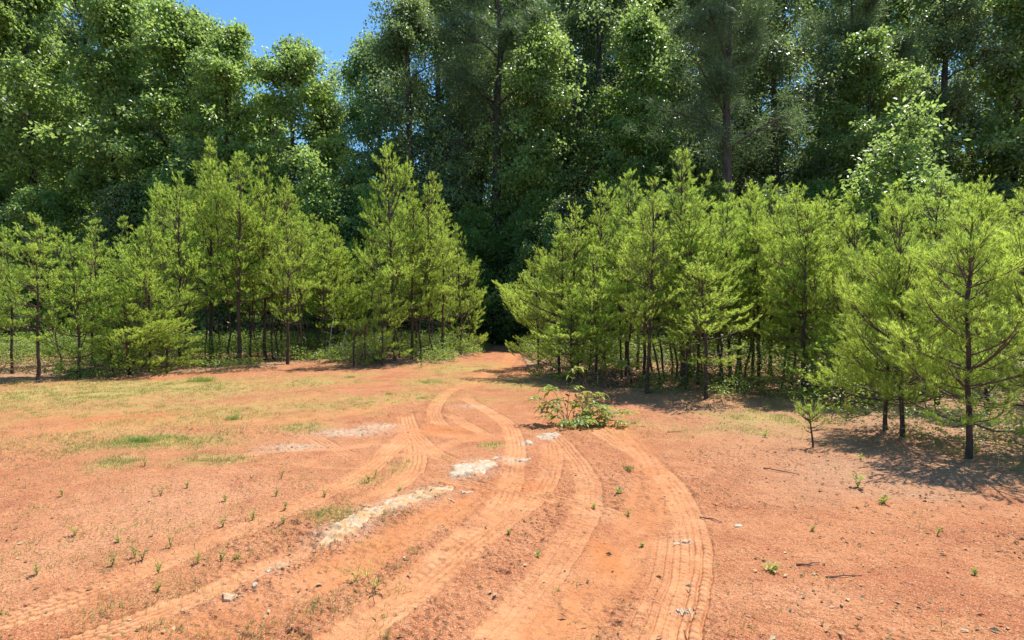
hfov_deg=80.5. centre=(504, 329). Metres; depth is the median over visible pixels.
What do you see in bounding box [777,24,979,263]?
broadleaf tree
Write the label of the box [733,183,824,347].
understory tree
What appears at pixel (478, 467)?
rock
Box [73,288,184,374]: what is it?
young pine
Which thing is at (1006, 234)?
young pine
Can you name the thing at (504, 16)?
broadleaf tree
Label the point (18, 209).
understory tree
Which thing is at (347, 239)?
understory tree
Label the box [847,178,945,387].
young pine
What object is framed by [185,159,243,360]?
young pine
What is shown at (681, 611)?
stone
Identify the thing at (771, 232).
young pine
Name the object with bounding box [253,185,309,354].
young pine
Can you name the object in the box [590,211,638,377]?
young pine
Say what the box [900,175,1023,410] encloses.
young pine
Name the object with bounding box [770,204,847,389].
young pine
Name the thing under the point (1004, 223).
young pine
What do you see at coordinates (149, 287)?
young pine
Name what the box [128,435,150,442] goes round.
grass clump
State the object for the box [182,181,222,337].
young pine
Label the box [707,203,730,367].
young pine
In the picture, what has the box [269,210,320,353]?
young pine
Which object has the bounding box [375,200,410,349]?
young pine
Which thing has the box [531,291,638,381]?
young pine
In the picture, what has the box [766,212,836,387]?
young pine
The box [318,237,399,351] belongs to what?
young pine
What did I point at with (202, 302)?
young pine
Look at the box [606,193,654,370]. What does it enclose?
young pine
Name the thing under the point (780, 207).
young pine
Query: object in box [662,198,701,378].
young pine
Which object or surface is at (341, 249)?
young pine
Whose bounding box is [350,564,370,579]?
sprout
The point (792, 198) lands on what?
young pine
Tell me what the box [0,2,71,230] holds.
broadleaf tree
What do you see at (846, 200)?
young pine
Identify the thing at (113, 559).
weed
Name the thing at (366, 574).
sprout
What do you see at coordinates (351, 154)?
oak tree
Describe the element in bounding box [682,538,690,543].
stone
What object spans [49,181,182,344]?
understory tree
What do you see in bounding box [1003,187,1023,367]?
young pine
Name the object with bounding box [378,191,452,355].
young pine
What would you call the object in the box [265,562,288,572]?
stone
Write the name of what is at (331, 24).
sky
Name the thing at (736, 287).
young pine
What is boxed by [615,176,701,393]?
young pine
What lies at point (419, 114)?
oak tree
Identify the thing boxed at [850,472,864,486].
seedling
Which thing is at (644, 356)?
young pine
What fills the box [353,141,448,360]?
young pine
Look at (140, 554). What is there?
weed
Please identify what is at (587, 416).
broadleaf bush
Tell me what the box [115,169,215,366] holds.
young pine
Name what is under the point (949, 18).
oak tree
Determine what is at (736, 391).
dead twigs
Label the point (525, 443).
rock
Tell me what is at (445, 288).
young pine
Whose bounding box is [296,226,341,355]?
young pine
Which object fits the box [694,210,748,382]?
young pine
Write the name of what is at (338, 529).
rock
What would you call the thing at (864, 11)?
tall pine
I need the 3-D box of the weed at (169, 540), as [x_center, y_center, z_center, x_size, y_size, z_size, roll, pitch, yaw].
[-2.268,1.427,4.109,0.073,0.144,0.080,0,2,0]
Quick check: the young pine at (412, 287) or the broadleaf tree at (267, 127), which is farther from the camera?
the broadleaf tree at (267, 127)
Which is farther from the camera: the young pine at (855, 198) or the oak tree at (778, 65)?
the oak tree at (778, 65)
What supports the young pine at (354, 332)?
on the ground at (456, 423)
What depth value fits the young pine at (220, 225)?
18.16 m
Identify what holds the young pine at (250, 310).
on the ground at (456, 423)
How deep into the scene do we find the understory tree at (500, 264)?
29.85 m
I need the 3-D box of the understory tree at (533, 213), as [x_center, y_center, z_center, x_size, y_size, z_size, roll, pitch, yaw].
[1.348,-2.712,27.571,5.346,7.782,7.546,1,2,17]
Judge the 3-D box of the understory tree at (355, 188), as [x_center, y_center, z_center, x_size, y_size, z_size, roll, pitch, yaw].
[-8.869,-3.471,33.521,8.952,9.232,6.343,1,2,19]
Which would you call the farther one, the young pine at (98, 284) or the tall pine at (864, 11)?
the tall pine at (864, 11)
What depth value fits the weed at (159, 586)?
3.48 m
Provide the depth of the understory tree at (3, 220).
28.27 m
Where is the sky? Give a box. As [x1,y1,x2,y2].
[42,0,1011,257]
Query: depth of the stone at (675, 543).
4.12 m
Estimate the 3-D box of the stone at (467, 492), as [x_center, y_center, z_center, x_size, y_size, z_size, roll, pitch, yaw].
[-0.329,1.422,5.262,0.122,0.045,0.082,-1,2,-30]
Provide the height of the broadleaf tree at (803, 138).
27.305 m
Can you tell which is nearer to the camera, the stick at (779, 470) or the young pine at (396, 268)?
the stick at (779, 470)
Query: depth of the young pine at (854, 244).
10.95 m
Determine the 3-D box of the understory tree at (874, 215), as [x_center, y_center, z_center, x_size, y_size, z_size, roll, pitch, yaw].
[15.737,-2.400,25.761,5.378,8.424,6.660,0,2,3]
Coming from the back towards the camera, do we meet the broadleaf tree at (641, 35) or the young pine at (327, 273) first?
the broadleaf tree at (641, 35)
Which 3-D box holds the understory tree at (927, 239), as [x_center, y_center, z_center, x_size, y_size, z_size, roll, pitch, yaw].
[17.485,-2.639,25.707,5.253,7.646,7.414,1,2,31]
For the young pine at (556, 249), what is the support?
on the ground at (456, 423)
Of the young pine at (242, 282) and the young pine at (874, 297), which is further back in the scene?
the young pine at (242, 282)
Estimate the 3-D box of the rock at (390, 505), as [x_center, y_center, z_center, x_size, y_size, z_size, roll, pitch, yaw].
[-0.868,1.412,4.952,0.291,0.058,0.501,1,2,36]
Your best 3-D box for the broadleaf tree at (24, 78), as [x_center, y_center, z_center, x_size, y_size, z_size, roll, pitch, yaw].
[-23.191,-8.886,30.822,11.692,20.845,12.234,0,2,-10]
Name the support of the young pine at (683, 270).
on the ground at (456, 423)
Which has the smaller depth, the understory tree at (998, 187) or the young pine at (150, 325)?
the young pine at (150, 325)
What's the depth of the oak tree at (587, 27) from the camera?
31.47 m
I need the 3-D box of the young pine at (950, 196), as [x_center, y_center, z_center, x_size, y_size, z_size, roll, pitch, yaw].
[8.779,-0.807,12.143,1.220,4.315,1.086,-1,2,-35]
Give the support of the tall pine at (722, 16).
on the ground at (456, 423)
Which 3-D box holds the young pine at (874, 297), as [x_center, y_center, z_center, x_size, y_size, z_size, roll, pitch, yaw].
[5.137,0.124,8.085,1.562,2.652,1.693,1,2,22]
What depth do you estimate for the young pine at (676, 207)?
12.23 m
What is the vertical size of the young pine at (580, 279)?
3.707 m
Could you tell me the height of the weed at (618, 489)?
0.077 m
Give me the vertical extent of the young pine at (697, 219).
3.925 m
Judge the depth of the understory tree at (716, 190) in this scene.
26.09 m
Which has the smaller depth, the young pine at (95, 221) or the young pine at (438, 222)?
the young pine at (95, 221)
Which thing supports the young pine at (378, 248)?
on the ground at (456, 423)
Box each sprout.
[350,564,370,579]
[359,560,383,577]
[367,576,385,589]
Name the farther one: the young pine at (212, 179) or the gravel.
the young pine at (212, 179)
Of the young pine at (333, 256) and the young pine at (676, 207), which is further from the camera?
the young pine at (333, 256)
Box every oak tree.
[3,0,177,332]
[297,0,511,328]
[298,122,376,189]
[337,0,513,318]
[353,0,572,335]
[414,0,624,260]
[496,0,736,334]
[620,0,804,217]
[623,0,805,199]
[666,0,893,342]
[739,0,959,219]
[823,0,1023,319]
[919,0,1023,191]
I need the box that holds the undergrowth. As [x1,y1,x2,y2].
[0,324,1023,451]
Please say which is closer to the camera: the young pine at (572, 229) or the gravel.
the gravel
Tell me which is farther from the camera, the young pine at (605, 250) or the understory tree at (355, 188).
the understory tree at (355, 188)
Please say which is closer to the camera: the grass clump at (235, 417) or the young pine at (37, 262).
the grass clump at (235, 417)
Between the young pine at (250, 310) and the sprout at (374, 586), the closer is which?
the sprout at (374, 586)
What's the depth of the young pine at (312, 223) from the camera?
20.86 m
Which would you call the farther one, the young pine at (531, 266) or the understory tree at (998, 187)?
the understory tree at (998, 187)
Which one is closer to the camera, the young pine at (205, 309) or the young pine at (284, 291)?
the young pine at (205, 309)
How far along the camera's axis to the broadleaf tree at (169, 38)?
29.11 m
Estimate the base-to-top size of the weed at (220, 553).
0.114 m
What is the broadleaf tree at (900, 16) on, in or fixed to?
on the ground at (456, 423)
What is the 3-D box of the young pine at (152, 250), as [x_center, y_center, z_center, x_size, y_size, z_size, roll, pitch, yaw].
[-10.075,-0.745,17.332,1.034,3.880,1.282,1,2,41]
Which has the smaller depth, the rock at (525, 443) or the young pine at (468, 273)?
the rock at (525, 443)
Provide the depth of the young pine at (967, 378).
6.47 m
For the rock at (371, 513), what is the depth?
4.68 m
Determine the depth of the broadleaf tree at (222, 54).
27.98 m
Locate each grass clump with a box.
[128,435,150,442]
[187,375,215,381]
[224,415,242,419]
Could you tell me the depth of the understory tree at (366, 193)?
26.57 m
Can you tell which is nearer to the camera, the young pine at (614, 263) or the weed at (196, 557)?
the weed at (196, 557)
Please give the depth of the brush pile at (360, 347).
18.27 m
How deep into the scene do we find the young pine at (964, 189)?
12.12 m
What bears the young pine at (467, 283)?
on the ground at (456, 423)
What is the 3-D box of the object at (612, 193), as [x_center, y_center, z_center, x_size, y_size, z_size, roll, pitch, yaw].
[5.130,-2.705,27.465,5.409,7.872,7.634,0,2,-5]
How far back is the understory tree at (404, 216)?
31.89 m
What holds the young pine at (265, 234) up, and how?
on the ground at (456, 423)
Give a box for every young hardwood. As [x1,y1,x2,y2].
[243,143,375,348]
[519,211,597,336]
[815,90,1020,375]
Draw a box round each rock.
[320,511,368,548]
[361,506,382,518]
[376,493,421,512]
[414,486,453,498]
[449,460,497,478]
[518,440,532,445]
[536,432,561,439]
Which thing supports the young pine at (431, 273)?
on the ground at (456, 423)
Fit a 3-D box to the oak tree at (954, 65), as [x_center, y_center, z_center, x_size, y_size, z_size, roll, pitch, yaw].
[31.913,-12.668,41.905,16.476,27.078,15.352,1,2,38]
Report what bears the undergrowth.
on the ground at (456, 423)
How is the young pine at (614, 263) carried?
on the ground at (456, 423)
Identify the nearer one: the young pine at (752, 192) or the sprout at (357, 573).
the sprout at (357, 573)
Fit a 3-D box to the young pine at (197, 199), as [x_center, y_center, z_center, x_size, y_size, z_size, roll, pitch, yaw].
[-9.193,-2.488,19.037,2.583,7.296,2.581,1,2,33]
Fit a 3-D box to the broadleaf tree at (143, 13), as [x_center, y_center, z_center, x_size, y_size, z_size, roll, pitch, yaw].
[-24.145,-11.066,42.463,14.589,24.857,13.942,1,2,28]
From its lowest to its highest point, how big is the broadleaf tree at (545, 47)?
16.737 m
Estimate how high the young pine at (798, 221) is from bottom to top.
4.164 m
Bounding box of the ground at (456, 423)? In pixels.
[0,315,1023,639]
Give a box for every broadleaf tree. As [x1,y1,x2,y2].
[0,0,132,335]
[0,0,173,336]
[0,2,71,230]
[3,8,100,325]
[50,0,212,329]
[56,0,269,322]
[108,12,290,343]
[216,33,380,335]
[253,97,295,327]
[294,66,384,325]
[309,29,430,190]
[414,0,565,216]
[468,10,610,343]
[555,0,770,333]
[565,0,735,332]
[678,7,859,193]
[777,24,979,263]
[799,0,982,227]
[929,0,1023,317]
[946,31,1022,180]
[987,98,1023,191]
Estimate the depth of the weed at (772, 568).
3.70 m
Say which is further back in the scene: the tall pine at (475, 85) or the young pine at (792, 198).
the tall pine at (475, 85)
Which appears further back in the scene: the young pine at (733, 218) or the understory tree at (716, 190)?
the understory tree at (716, 190)
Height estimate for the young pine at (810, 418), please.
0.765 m
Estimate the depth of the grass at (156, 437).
7.08 m
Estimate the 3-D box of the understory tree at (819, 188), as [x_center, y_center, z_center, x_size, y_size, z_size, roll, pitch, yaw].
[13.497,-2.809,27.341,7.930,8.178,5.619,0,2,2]
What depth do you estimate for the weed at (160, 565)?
3.74 m
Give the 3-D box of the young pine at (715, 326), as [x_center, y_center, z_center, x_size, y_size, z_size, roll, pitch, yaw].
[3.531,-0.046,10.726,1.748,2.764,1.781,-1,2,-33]
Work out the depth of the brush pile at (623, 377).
12.74 m
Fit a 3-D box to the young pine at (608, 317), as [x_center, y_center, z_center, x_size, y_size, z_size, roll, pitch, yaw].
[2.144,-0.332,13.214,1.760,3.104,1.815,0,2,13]
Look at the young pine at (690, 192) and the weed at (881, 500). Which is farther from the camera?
the young pine at (690, 192)
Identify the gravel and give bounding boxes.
[8,398,1017,638]
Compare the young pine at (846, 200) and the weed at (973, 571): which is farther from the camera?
the young pine at (846, 200)
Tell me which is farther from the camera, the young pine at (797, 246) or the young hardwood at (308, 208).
the young hardwood at (308, 208)
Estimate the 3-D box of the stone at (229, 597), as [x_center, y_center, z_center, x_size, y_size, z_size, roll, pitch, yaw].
[-1.524,1.480,3.348,0.102,0.048,0.081,1,2,36]
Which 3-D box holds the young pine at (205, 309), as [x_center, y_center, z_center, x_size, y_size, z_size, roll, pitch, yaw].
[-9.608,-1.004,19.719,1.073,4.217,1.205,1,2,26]
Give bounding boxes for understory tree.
[0,184,114,343]
[0,190,56,342]
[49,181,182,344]
[82,166,225,347]
[134,182,279,345]
[187,175,312,345]
[269,180,368,342]
[290,181,371,327]
[290,181,426,347]
[364,184,420,341]
[375,187,480,341]
[386,199,512,343]
[435,210,490,337]
[456,204,537,342]
[470,188,583,343]
[487,240,517,338]
[505,192,608,345]
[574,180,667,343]
[606,188,732,350]
[683,180,756,347]
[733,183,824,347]
[755,176,883,344]
[817,173,931,341]
[909,184,998,344]
[963,178,1023,342]
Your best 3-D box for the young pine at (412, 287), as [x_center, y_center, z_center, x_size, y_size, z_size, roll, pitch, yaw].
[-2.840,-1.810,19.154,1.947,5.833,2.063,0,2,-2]
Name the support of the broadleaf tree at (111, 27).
on the ground at (456, 423)
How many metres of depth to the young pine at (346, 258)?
22.18 m
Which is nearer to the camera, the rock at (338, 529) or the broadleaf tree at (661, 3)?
the rock at (338, 529)
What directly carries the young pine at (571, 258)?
on the ground at (456, 423)
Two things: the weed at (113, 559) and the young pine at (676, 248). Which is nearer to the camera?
the weed at (113, 559)
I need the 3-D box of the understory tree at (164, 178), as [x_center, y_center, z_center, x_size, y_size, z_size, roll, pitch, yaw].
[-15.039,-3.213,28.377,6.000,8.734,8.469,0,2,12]
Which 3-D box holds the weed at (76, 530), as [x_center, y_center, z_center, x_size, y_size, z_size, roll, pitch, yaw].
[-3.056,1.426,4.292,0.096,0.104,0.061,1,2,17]
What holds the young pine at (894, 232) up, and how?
on the ground at (456, 423)
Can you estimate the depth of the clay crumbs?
3.74 m
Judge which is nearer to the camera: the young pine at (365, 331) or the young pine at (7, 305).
the young pine at (7, 305)
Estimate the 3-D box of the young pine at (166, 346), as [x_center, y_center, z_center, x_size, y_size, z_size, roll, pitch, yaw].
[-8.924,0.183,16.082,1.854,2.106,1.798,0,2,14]
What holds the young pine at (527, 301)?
on the ground at (456, 423)
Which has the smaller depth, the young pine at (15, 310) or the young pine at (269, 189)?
the young pine at (15, 310)
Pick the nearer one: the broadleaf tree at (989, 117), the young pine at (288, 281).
the young pine at (288, 281)
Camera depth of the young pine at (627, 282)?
13.11 m
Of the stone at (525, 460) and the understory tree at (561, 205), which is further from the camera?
the understory tree at (561, 205)
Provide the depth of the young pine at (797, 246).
10.99 m
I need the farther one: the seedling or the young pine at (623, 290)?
the young pine at (623, 290)
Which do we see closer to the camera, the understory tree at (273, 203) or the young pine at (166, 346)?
the young pine at (166, 346)
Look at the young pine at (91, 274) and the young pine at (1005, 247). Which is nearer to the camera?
the young pine at (1005, 247)
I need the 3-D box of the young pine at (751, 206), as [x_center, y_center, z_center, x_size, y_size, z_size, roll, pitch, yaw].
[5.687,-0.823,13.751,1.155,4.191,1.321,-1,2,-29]
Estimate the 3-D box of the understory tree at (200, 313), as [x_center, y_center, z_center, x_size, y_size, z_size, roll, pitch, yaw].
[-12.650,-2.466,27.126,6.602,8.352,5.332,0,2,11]
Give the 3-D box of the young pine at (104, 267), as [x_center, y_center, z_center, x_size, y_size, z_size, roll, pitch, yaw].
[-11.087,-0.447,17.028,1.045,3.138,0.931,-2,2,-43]
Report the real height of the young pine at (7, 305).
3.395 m
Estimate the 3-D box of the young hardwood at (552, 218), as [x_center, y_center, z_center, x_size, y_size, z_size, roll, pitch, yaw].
[2.082,-1.992,25.934,3.774,6.228,3.228,0,2,-1]
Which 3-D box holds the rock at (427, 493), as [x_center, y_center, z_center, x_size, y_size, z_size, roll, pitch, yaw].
[-0.621,1.403,5.229,0.244,0.057,0.467,1,2,39]
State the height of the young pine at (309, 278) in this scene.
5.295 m
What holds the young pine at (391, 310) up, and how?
on the ground at (456, 423)
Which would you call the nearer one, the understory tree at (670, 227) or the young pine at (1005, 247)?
the young pine at (1005, 247)
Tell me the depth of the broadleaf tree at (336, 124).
30.46 m
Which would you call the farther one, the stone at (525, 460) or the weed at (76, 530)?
the stone at (525, 460)
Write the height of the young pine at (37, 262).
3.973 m
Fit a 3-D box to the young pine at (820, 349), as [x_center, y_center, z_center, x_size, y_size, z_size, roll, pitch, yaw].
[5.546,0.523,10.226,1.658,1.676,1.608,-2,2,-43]
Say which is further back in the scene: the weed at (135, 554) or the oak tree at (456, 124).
the oak tree at (456, 124)
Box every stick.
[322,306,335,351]
[763,467,798,474]
[796,562,819,564]
[826,575,861,577]
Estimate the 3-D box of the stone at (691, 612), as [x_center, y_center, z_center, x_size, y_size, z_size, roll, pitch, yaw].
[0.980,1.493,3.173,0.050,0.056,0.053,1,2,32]
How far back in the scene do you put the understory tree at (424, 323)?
27.32 m
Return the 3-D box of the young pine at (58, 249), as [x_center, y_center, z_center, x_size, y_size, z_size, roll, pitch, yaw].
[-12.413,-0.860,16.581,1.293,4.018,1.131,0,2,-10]
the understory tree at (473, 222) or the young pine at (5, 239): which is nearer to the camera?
the young pine at (5, 239)
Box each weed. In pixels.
[68,525,79,534]
[104,551,117,565]
[128,539,139,557]
[137,544,150,559]
[153,575,162,590]
[154,559,163,572]
[166,529,175,546]
[192,549,200,562]
[218,544,224,561]
[614,486,625,493]
[762,562,781,571]
[878,493,891,502]
[970,566,977,574]
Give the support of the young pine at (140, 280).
on the ground at (456, 423)
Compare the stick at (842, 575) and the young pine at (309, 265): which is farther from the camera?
the young pine at (309, 265)
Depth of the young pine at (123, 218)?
18.27 m
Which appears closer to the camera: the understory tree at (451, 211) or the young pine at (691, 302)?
the young pine at (691, 302)
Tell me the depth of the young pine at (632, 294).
12.70 m
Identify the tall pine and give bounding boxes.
[400,0,592,343]
[508,0,628,206]
[620,0,822,346]
[779,0,967,216]
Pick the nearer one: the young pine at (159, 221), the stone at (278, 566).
the stone at (278, 566)
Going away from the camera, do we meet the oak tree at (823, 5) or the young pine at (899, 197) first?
the young pine at (899, 197)
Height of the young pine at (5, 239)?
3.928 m
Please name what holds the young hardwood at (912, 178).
on the ground at (456, 423)
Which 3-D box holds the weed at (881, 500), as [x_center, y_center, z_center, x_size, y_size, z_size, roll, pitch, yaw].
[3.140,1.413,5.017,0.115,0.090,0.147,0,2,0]
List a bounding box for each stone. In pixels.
[222,593,236,601]
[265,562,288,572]
[461,490,473,493]
[518,458,530,461]
[670,541,680,546]
[676,607,686,616]
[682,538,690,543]
[687,608,695,617]
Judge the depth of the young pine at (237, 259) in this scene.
23.95 m
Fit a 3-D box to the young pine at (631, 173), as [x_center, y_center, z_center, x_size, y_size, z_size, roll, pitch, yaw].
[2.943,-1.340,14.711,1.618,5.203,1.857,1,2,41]
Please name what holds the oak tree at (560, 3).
on the ground at (456, 423)
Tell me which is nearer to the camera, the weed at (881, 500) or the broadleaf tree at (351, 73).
the weed at (881, 500)
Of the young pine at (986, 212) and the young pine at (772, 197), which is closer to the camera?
the young pine at (986, 212)
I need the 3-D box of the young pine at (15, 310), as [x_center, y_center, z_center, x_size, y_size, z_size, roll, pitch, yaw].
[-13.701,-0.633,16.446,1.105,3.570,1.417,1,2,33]
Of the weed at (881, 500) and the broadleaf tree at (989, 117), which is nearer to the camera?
the weed at (881, 500)
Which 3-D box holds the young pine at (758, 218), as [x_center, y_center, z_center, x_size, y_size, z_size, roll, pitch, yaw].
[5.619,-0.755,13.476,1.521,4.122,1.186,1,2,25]
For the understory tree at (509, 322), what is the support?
on the ground at (456, 423)
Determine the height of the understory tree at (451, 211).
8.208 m
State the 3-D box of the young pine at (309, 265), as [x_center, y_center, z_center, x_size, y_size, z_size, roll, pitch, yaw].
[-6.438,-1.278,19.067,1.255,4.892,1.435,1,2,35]
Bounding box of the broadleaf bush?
[521,366,642,429]
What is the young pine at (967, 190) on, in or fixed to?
on the ground at (456, 423)
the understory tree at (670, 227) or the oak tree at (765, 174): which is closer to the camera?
the understory tree at (670, 227)
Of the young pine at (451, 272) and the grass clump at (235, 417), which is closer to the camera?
the grass clump at (235, 417)
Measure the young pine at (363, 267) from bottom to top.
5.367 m
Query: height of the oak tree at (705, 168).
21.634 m
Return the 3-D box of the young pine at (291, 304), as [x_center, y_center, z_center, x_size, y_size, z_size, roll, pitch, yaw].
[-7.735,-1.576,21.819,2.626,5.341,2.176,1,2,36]
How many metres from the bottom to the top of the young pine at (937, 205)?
4.074 m
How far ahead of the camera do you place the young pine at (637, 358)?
15.60 m
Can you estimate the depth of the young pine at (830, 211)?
13.23 m
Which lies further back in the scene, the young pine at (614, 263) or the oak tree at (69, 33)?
the oak tree at (69, 33)
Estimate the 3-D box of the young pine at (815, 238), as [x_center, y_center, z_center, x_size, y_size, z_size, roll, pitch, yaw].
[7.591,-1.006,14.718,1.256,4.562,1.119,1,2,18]
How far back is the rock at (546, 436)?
7.63 m
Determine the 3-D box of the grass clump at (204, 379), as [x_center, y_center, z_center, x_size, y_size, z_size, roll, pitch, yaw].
[-6.938,1.106,13.830,0.752,0.165,0.675,0,2,0]
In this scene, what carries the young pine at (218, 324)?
on the ground at (456, 423)
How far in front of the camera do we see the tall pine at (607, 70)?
36.61 m
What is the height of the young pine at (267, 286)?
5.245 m
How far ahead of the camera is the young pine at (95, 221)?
14.91 m
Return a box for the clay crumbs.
[5,390,1022,639]
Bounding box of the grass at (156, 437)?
[0,355,1023,639]
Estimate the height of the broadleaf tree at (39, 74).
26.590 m
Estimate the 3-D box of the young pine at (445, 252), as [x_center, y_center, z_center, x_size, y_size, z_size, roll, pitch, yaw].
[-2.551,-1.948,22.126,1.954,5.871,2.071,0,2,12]
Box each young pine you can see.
[0,212,95,379]
[0,224,43,373]
[0,241,35,331]
[0,300,14,314]
[29,226,80,363]
[31,231,121,377]
[53,231,135,360]
[56,217,122,375]
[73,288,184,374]
[87,259,128,365]
[97,208,194,371]
[101,214,140,341]
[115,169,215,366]
[119,231,169,361]
[128,241,175,366]
[128,298,203,372]
[136,187,199,356]
[151,203,235,359]
[168,137,261,360]
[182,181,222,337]
[184,170,234,357]
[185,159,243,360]
[191,239,224,358]
[193,151,275,362]
[219,154,293,359]
[219,220,262,352]
[222,185,275,359]
[230,203,254,331]
[232,207,269,357]
[244,207,285,359]
[251,195,292,360]
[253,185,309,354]
[260,175,320,364]
[268,213,307,355]
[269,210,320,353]
[269,216,315,354]
[275,204,323,359]
[278,212,325,360]
[289,216,312,335]
[296,213,333,356]
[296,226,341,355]
[298,217,337,356]
[304,222,356,356]
[311,224,345,348]
[314,239,374,346]
[315,265,370,354]
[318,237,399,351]
[343,320,367,366]
[352,210,393,345]
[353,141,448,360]
[354,321,372,365]
[361,272,412,365]
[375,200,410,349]
[375,203,409,357]
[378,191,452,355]
[386,179,443,359]
[404,171,455,358]
[408,195,466,358]
[408,216,451,359]
[413,196,461,347]
[435,221,487,354]
[436,223,460,348]
[445,249,493,341]
[491,233,609,376]
[501,245,564,364]
[531,200,610,373]
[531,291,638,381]
[540,242,570,361]
[543,224,592,358]
[564,244,641,379]
[565,181,648,367]
[570,227,613,374]
[581,213,616,365]
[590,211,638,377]
[597,168,661,374]
[599,217,646,383]
[600,205,635,364]
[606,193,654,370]
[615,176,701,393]
[617,204,679,381]
[621,190,665,368]
[621,203,693,374]
[624,202,673,383]
[637,148,761,386]
[638,251,761,398]
[647,206,736,384]
[659,207,753,389]
[662,185,708,378]
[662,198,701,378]
[665,201,689,372]
[676,198,747,370]
[677,208,714,377]
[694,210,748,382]
[696,202,756,387]
[700,180,760,380]
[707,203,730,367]
[708,210,811,386]
[712,196,785,373]
[713,178,783,384]
[722,187,779,374]
[728,206,786,380]
[731,203,773,377]
[741,187,774,356]
[744,175,797,375]
[748,202,799,385]
[753,201,878,398]
[757,184,870,392]
[758,182,832,372]
[762,211,921,398]
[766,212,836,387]
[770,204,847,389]
[777,313,882,405]
[792,194,843,371]
[793,395,828,446]
[799,187,874,375]
[805,191,982,436]
[820,203,874,310]
[828,194,879,365]
[830,191,865,369]
[830,239,975,430]
[843,173,979,404]
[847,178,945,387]
[860,187,913,381]
[863,193,925,375]
[863,206,1023,458]
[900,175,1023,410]
[908,187,1023,406]
[915,181,968,388]
[926,181,992,385]
[929,183,1020,381]
[965,182,1017,390]
[996,203,1022,310]
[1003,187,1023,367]
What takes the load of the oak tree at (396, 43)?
on the ground at (456, 423)
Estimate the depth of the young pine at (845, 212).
13.04 m
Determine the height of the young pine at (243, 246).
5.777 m
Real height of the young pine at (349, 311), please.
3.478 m
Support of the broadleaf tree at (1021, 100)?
on the ground at (456, 423)
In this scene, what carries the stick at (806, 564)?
on the ground at (456, 423)
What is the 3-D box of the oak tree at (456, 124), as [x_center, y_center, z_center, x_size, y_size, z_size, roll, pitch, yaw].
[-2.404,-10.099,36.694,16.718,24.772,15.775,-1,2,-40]
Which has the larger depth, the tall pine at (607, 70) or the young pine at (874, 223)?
the tall pine at (607, 70)
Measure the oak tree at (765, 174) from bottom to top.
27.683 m
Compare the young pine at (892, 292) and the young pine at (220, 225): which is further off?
the young pine at (220, 225)
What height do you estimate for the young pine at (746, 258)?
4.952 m
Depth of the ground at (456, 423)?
4.76 m
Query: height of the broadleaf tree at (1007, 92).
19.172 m
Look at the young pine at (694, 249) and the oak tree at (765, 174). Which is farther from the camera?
the oak tree at (765, 174)
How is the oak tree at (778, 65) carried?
on the ground at (456, 423)
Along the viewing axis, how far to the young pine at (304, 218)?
24.26 m
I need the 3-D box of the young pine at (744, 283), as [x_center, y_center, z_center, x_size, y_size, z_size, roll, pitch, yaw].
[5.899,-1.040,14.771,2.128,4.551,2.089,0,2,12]
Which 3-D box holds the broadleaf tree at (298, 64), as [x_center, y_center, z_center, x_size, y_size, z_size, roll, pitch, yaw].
[-10.068,-6.633,30.291,9.310,15.862,8.897,1,2,31]
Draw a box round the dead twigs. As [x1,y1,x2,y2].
[0,338,1023,444]
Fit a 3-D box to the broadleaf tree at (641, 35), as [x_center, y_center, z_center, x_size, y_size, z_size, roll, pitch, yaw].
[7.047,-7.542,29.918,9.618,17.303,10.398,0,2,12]
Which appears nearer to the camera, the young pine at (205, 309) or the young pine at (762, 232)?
the young pine at (762, 232)

